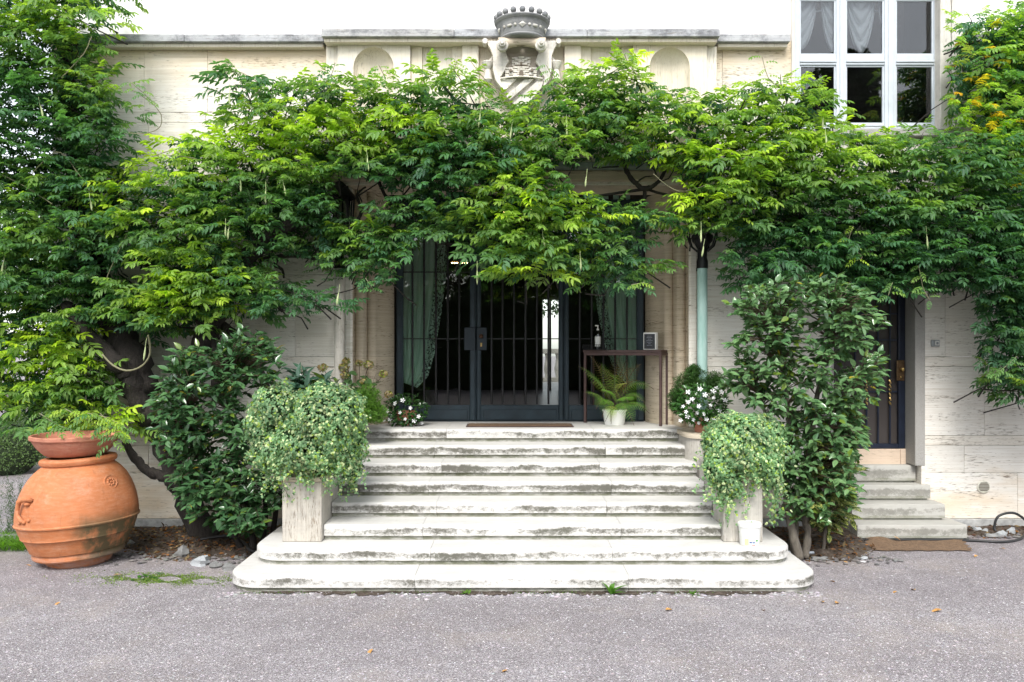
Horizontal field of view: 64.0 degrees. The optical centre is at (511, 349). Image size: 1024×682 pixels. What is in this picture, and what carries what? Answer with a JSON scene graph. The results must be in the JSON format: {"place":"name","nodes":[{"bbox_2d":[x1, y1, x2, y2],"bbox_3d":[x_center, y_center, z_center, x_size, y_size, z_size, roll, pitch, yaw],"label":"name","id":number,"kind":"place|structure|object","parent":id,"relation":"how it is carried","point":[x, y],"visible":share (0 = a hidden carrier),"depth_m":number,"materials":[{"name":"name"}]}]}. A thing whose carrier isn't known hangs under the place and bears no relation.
{"place":"outdoors","nodes":[
{"label":"outdoors","id":0,"kind":"place"},
{"bbox_2d":[0,1,557,355],"label":"sky","id":1,"kind":"structure","parent":0,"point":[554,321],"materials":[{"name":"white"}]},
{"bbox_2d":[0,356,1023,681],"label":"gravel drive","id":2,"kind":"structure","parent":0,"point":[306,610],"depth_m":6.03,"materials":[{"name":"grey gravel"}]},
{"bbox_2d":[0,412,43,455],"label":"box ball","id":3,"kind":"object","parent":2,"relation":"on","point":[20,423],"visible":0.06,"depth_m":14.77,"materials":[{"name":"green plant"}]},
{"bbox_2d":[0,426,44,475],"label":"box ball","id":4,"kind":"object","parent":2,"relation":"on","point":[23,453],"visible":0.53,"depth_m":13.36,"materials":[{"name":"green plant"}]},
{"bbox_2d":[0,166,51,309],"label":"garden tree","id":5,"kind":"object","parent":2,"relation":"on","point":[40,217],"depth_m":34.39,"materials":[{"name":"green plant"}]},
{"bbox_2d":[20,216,51,325],"bbox_3d":[-14.045,-2.287,29.994,7.512,8.690,6.516,0,0,0],"label":"garden tree","id":6,"kind":"object","parent":2,"relation":"on","point":[42,263],"depth_m":28.64,"materials":[{"name":"green plant"}]},
{"bbox_2d":[12,451,139,568],"bbox_3d":[-4.193,1.541,7.951,1.090,1.060,1.093,0,0,0],"label":"terracotta jar","id":7,"kind":"object","parent":2,"relation":"on","point":[76,512],"visible":0.98,"depth_m":7.58,"materials":[{"name":"orange ceramic"}]},
{"bbox_2d":[28,430,118,457],"bbox_3d":[-4.235,0.916,7.942,0.799,0.198,0.797,0,0,0],"label":"terracotta bowl","id":8,"kind":"object","parent":7,"relation":"on","point":[68,445],"visible":0.82,"depth_m":7.68,"materials":[{"name":"orange ceramic"}]},
{"bbox_2d":[41,569,232,589],"bbox_3d":[-3.086,2.046,7.321,2.274,0.038,0.680,0,0,0],"label":"moss","id":9,"kind":"object","parent":2,"relation":"on","point":[190,579],"visible":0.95,"depth_m":7.32,"materials":[{"name":"green plant"}]},
{"bbox_2d":[131,572,163,581],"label":"weed","id":10,"kind":"object","parent":2,"relation":"on","point":[138,576],"visible":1,"depth_m":7.37,"materials":[{"name":"green plant"}]},
{"bbox_2d":[123,522,281,561],"bbox_3d":[-3.775,2.030,8.470,3.650,0.100,1.740,0,0,0],"label":"soil bed","id":11,"kind":"object","parent":2,"relation":"on","point":[213,550],"visible":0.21,"depth_m":8.46,"materials":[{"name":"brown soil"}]},
{"bbox_2d":[0,533,17,541],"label":"rock","id":12,"kind":"object","parent":11,"relation":"on","point":[8,535],"visible":0.21,"depth_m":8.68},
{"bbox_2d":[0,527,26,551],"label":"grass","id":13,"kind":"structure","parent":11,"relation":"on","point":[15,543],"depth_m":8.39,"materials":[{"name":"green plant"}]},
{"bbox_2d":[0,462,35,532],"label":"rosemary bush","id":14,"kind":"object","parent":11,"relation":"on","point":[11,515],"visible":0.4,"depth_m":8.86,"materials":[{"name":"green plant"}]},
{"bbox_2d":[174,544,188,556],"bbox_3d":[-3.265,2.014,8.111,0.145,0.178,0.119,0,0,-36],"label":"rock","id":15,"kind":"object","parent":11,"relation":"on","point":[183,550],"visible":0.72,"depth_m":8.09,"materials":[{"name":"grey stone"}]},
{"bbox_2d":[190,555,209,566],"bbox_3d":[-2.963,2.026,7.786,0.184,0.138,0.129,0,0,-20],"label":"rock","id":16,"kind":"object","parent":11,"relation":"on","point":[201,561],"visible":0.79,"depth_m":7.76,"materials":[{"name":"white stone"}]},
{"bbox_2d":[142,323,287,552],"bbox_3d":[-2.943,0.898,8.158,1.673,2.344,1.070,0,0,0],"label":"camellia shrub","id":17,"kind":"object","parent":11,"relation":"on","point":[227,494],"visible":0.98,"depth_m":7.94,"materials":[{"name":"green plant"}]},
{"bbox_2d":[209,561,221,567],"bbox_3d":[-2.795,2.033,7.723,0.104,0.093,0.115,0,0,44],"label":"rock","id":18,"kind":"object","parent":11,"relation":"on","point":[214,564],"visible":0.85,"depth_m":7.69,"materials":[{"name":"grey stone"}]},
{"bbox_2d":[196,535,256,552],"bbox_3d":[-2.711,1.980,8.319,1.269,0.073,0.252,0,0,32],"label":"garden hose","id":19,"kind":"object","parent":11,"relation":"on","point":[226,536],"visible":0.48,"depth_m":8.56,"materials":[{"name":"black rubber"}]},
{"bbox_2d":[222,562,236,570],"bbox_3d":[-2.627,2.032,7.635,0.159,0.101,0.102,0,0,0],"label":"rock","id":20,"kind":"object","parent":11,"relation":"on","point":[227,566],"visible":0.77,"depth_m":7.60,"materials":[{"name":"grey stone"}]},
{"bbox_2d":[262,590,781,595],"bbox_3d":[0.050,2.044,6.870,5.100,0.004,0.180,0,0,0],"label":"damp soil strip","id":21,"kind":"object","parent":2,"relation":"on","point":[364,593],"visible":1,"depth_m":6.90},
{"bbox_2d":[602,582,625,593],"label":"weed","id":22,"kind":"object","parent":21,"relation":"on","point":[611,589],"visible":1,"depth_m":6.86,"materials":[{"name":"green plant"}]},
{"bbox_2d":[232,421,813,591],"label":"stone staircase","id":23,"kind":"structure","parent":2,"relation":"on","point":[461,506],"depth_m":7.60,"materials":[{"name":"stone"}]},
{"bbox_2d":[238,378,372,502],"bbox_3d":[-1.909,0.833,7.684,1.376,1.151,1.003,0,0,20],"label":"ivy plant","id":24,"kind":"object","parent":23,"relation":"on","point":[311,432],"visible":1,"depth_m":7.42,"materials":[{"name":"green plant"}]},
{"bbox_2d":[281,362,339,390],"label":"leafy potted plant","id":25,"kind":"object","parent":23,"relation":"on","point":[296,377],"visible":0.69,"depth_m":7.84,"materials":[{"name":"green plant"}]},
{"bbox_2d":[324,181,355,390],"bbox_3d":[-1.898,-0.470,9.098,0.357,2.821,0.402,0,0,38],"label":"pergola column","id":26,"kind":"object","parent":23,"relation":"on","point":[339,340],"visible":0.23,"depth_m":9.03,"materials":[{"name":"stone"}]},
{"bbox_2d":[317,357,392,420],"bbox_3d":[-1.737,0.466,9.026,0.858,0.775,0.271,0,0,0],"label":"hydrangea","id":27,"kind":"object","parent":23,"relation":"on","point":[346,376],"visible":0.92,"depth_m":8.99,"materials":[{"name":"green plant"}]},
{"bbox_2d":[354,375,387,424],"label":"feathery plant","id":28,"kind":"object","parent":23,"relation":"on","point":[374,409],"visible":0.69,"depth_m":8.84,"materials":[{"name":"green plant"}]},
{"bbox_2d":[383,393,430,426],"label":"impatiens","id":29,"kind":"object","parent":23,"relation":"on","point":[405,417],"visible":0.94,"depth_m":9.51,"materials":[{"name":"green plant"}]},
{"bbox_2d":[466,423,573,426],"bbox_3d":[0.090,0.882,9.610,1.244,0.013,0.380,0,0,0],"label":"door mat","id":30,"kind":"object","parent":23,"relation":"on","point":[519,425],"depth_m":9.48,"materials":[{"name":"brown fabric"}]},
{"bbox_2d":[578,355,652,424],"bbox_3d":[1.217,0.456,9.664,0.882,0.865,0.533,0,0,0],"label":"potted fern","id":31,"kind":"object","parent":23,"relation":"on","point":[613,414],"visible":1,"depth_m":9.66,"materials":[{"name":"green plant"}]},
{"bbox_2d":[583,350,667,425],"bbox_3d":[1.365,0.445,9.876,0.997,0.888,0.270,0,0,29],"label":"console table","id":32,"kind":"object","parent":23,"relation":"on","point":[660,353],"visible":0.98,"depth_m":9.73,"materials":[{"name":"brown wood"}]},
{"bbox_2d":[582,345,608,349],"bbox_3d":[1.009,-0.032,9.900,0.306,0.064,0.178,0,0,0],"label":"wire tray","id":33,"kind":"object","parent":32,"relation":"on","point":[595,349],"visible":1,"depth_m":9.82,"materials":[{"name":"black metal"}]},
{"bbox_2d":[595,325,600,348],"bbox_3d":[1.040,-0.150,9.920,0.073,0.299,0.073,0,0,0],"label":"pump bottle","id":34,"kind":"object","parent":33,"relation":"on","point":[597,341],"visible":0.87,"depth_m":9.90,"materials":[{"name":"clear plastic"}]},
{"bbox_2d":[643,332,657,349],"bbox_3d":[1.636,-0.103,9.678,0.170,0.204,0.054,0,0,38],"label":"display frame","id":35,"kind":"object","parent":32,"relation":"on","point":[650,340],"visible":1,"depth_m":9.65,"materials":[{"name":"white plastic"}]},
{"bbox_2d":[666,363,727,415],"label":"feathery plant","id":36,"kind":"object","parent":23,"relation":"on","point":[691,376],"visible":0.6,"depth_m":9.00,"materials":[{"name":"green plant"}]},
{"bbox_2d":[670,382,733,432],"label":"impatiens","id":37,"kind":"object","parent":23,"relation":"on","point":[700,420],"visible":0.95,"depth_m":8.73,"materials":[{"name":"green plant"}]},
{"bbox_2d":[687,181,717,414],"bbox_3d":[2.095,-0.470,9.098,0.357,2.821,0.402,0,0,-38],"label":"pergola column","id":38,"kind":"object","parent":23,"relation":"on","point":[701,265],"visible":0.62,"depth_m":9.03,"materials":[{"name":"green metal"}]},
{"bbox_2d":[691,409,796,532],"bbox_3d":[2.158,1.102,7.590,0.882,1.096,0.909,0,0,36],"label":"ivy plant","id":39,"kind":"object","parent":23,"relation":"on","point":[736,446],"visible":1,"depth_m":7.39,"materials":[{"name":"green plant"}]},
{"bbox_2d":[737,520,761,546],"bbox_3d":[2.146,1.659,7.400,0.212,0.200,0.212,0,0,0],"label":"plastic bucket","id":40,"kind":"object","parent":23,"relation":"on","point":[749,533],"visible":1,"depth_m":7.32,"materials":[{"name":"white plastic"}]},
{"bbox_2d":[240,591,808,594],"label":"moss","id":41,"kind":"object","parent":2,"relation":"on","point":[513,592],"visible":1,"depth_m":6.90,"materials":[{"name":"green plant"}]},
{"bbox_2d":[50,0,1023,526],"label":"villa","id":42,"kind":"object","parent":2,"relation":"on","point":[932,432],"visible":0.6,"depth_m":9.35,"materials":[{"name":"stone"}]},
{"bbox_2d":[396,199,476,420],"bbox_3d":[-0.935,-0.495,10.191,1.004,2.750,0.098,0,0,0],"label":"door leaf","id":43,"kind":"structure","parent":42,"relation":"in","point":[436,412],"depth_m":10.17,"materials":[{"name":"teal paint"}]},
{"bbox_2d":[0,0,1023,537],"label":"wisteria vine","id":44,"kind":"object","parent":42,"relation":"attached to","point":[750,182],"visible":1,"depth_m":8.45,"materials":[{"name":"green plant"}]},
{"bbox_2d":[389,195,650,420],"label":"hall","id":45,"kind":"structure","parent":42,"relation":"in","point":[497,347],"depth_m":18.00,"materials":[{"name":"black paint"}]},
{"bbox_2d":[404,195,446,387],"bbox_3d":[-1.087,-0.857,10.270,0.571,2.668,0.084,0,0,0],"label":"lace curtain","id":46,"kind":"object","parent":45,"relation":"hanging from","point":[418,302],"visible":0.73,"depth_m":10.27,"materials":[{"name":"green fabric"}]},
{"bbox_2d":[593,195,635,385],"bbox_3d":[1.269,-0.865,10.270,0.584,2.652,0.084,0,0,0],"label":"lace curtain","id":47,"kind":"object","parent":45,"relation":"hanging from","point":[620,316],"visible":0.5,"depth_m":10.27,"materials":[{"name":"green fabric"}]},
{"bbox_2d":[477,200,563,420],"bbox_3d":[0.107,-0.495,10.167,1.096,2.750,0.147,0,0,0],"label":"door leaf","id":48,"kind":"structure","parent":42,"relation":"in","point":[484,412],"depth_m":10.17,"materials":[{"name":"teal paint"}]},
{"bbox_2d":[482,5,561,113],"bbox_3d":[0.113,-3.153,9.040,0.900,1.052,0.635,0,0,0],"label":"coat of arms","id":49,"kind":"object","parent":42,"relation":"attached to","point":[521,49],"visible":0.98,"depth_m":9.04},
{"bbox_2d":[564,199,643,420],"bbox_3d":[1.142,-0.496,10.194,0.988,2.748,0.072,0,0,0],"label":"door leaf","id":50,"kind":"structure","parent":42,"relation":"in","point":[571,412],"depth_m":10.17,"materials":[{"name":"teal paint"}]},
{"bbox_2d":[801,2,832,51],"bbox_3d":[3.554,-3.953,9.575,0.729,0.967,0.110,0,0,0],"label":"swagged blind","id":51,"kind":"object","parent":42,"relation":"hanging from","point":[808,12],"visible":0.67,"depth_m":9.56,"materials":[{"name":"white fabric"}]},
{"bbox_2d":[847,2,880,53],"bbox_3d":[4.157,-3.943,9.575,0.525,0.986,0.110,0,0,0],"label":"swagged blind","id":52,"kind":"object","parent":42,"relation":"hanging from","point":[860,16],"visible":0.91,"depth_m":9.56,"materials":[{"name":"white fabric"}]},
{"bbox_2d":[795,0,934,128],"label":"window","id":53,"kind":"structure","parent":42,"relation":"in","point":[888,60],"depth_m":9.45,"materials":[{"name":"white paint"}]},
{"bbox_2d":[834,263,904,447],"bbox_3d":[4.122,0.055,9.538,0.915,2.190,0.163,0,0,0],"label":"side door","id":54,"kind":"structure","parent":42,"relation":"in","point":[886,421],"depth_m":9.59,"materials":[{"name":"black paint"}]},
{"bbox_2d":[931,340,939,345],"bbox_3d":[4.820,-0.075,9.323,0.088,0.074,0.046,0,0,0],"label":"doorbell","id":55,"kind":"object","parent":42,"relation":"attached to","point":[935,342],"visible":1,"depth_m":9.31,"materials":[{"name":"grey metal"}]},
{"bbox_2d":[908,0,1023,413],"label":"climbing vine","id":56,"kind":"object","parent":42,"relation":"attached to","point":[1009,305],"visible":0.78,"depth_m":8.66,"materials":[{"name":"green plant"}]},
{"bbox_2d":[977,480,989,492],"bbox_3d":[5.376,1.561,9.338,0.144,0.144,0.021,0,0,0],"label":"wall vent","id":57,"kind":"object","parent":42,"relation":"attached to","point":[983,486],"depth_m":9.34,"materials":[{"name":"beige plastic"}]},
{"bbox_2d":[543,300,557,318],"bbox_3d":[2.604,-0.535,25.516,4.140,5.181,3.231,0,0,0],"label":"terrace tree","id":58,"kind":"object","parent":2,"relation":"on","point":[554,308],"depth_m":25.34,"materials":[{"name":"green plant"}]},
{"bbox_2d":[101,533,1021,566],"bbox_3d":[1.136,2.040,8.118,10.248,0.046,1.248,0,0,-4],"label":"rubble","id":59,"kind":"object","parent":2,"relation":"on","point":[241,558],"visible":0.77,"depth_m":7.99,"materials":[{"name":"grey stone"}]},
{"bbox_2d":[763,524,1023,561],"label":"soil bed","id":60,"kind":"object","parent":2,"relation":"on","point":[828,552],"visible":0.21,"depth_m":8.58,"materials":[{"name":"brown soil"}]},
{"bbox_2d":[715,272,891,559],"bbox_3d":[2.926,0.634,8.043,1.987,2.805,1.055,0,0,0],"label":"camellia shrub","id":61,"kind":"object","parent":60,"relation":"on","point":[775,319],"visible":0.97,"depth_m":7.87,"materials":[{"name":"green plant"}]},
{"bbox_2d":[811,556,828,560],"bbox_3d":[3.001,2.037,7.997,0.186,0.053,0.121,0,0,0],"label":"rock","id":62,"kind":"object","parent":60,"relation":"on","point":[822,558],"visible":0.85,"depth_m":7.96,"materials":[{"name":"grey stone"}]},
{"bbox_2d":[805,414,870,548],"bbox_3d":[3.181,1.305,8.131,0.615,1.458,1.032,0,0,33],"label":"aucuba shrub","id":63,"kind":"object","parent":60,"relation":"on","point":[837,524],"visible":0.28,"depth_m":8.08,"materials":[{"name":"green plant"}]},
{"bbox_2d":[840,512,1023,542],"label":"garden hose","id":64,"kind":"object","parent":60,"relation":"on","point":[994,529],"visible":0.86,"depth_m":8.76,"materials":[{"name":"black rubber"}]},
{"bbox_2d":[972,526,981,530],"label":"rock","id":65,"kind":"object","parent":60,"relation":"on","point":[976,528],"visible":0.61,"depth_m":9.16,"materials":[{"name":"grey stone"}]},
{"bbox_2d":[984,533,999,537],"bbox_3d":[5.257,2.036,8.970,0.159,0.062,0.113,0,0,0],"label":"rock","id":66,"kind":"object","parent":60,"relation":"on","point":[988,535],"visible":0.98,"depth_m":8.94,"materials":[{"name":"grey stone"}]},
{"bbox_2d":[996,530,1007,535],"bbox_3d":[5.373,2.035,9.008,0.128,0.096,0.107,0,0,0],"label":"rock","id":67,"kind":"object","parent":60,"relation":"on","point":[1003,532],"visible":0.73,"depth_m":8.98,"materials":[{"name":"grey stone"}]},
{"bbox_2d":[1006,527,1015,533],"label":"rock","id":68,"kind":"object","parent":60,"relation":"on","point":[1012,529],"visible":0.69,"depth_m":9.07,"materials":[{"name":"grey stone"}]},
{"bbox_2d":[840,463,966,538],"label":"side steps","id":69,"kind":"structure","parent":2,"relation":"on","point":[899,505],"depth_m":9.06,"materials":[{"name":"stone"}]},
{"bbox_2d":[866,537,972,550],"bbox_3d":[4.247,2.022,8.564,1.168,0.041,0.492,0,0,0],"label":"coir mat","id":70,"kind":"object","parent":2,"relation":"on","point":[884,543],"visible":1,"depth_m":8.54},
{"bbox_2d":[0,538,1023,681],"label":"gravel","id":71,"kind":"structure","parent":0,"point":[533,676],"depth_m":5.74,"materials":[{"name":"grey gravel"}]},
{"bbox_2d":[205,591,826,604],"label":"loose gravel","id":72,"kind":"structure","parent":0,"point":[478,595],"depth_m":6.83,"materials":[{"name":"grey gravel"}]},
{"bbox_2d":[543,382,557,389],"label":"terrace floor","id":73,"kind":"structure","parent":0,"point":[554,385],"depth_m":20.60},
{"bbox_2d":[543,349,557,381],"bbox_3d":[1.500,0.440,23.500,5.000,0.940,0.300,0,0,0],"label":"balustrade","id":74,"kind":"object","parent":73,"relation":"on","point":[555,352],"visible":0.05,"depth_m":23.42,"materials":[{"name":"stone"}]}
]}

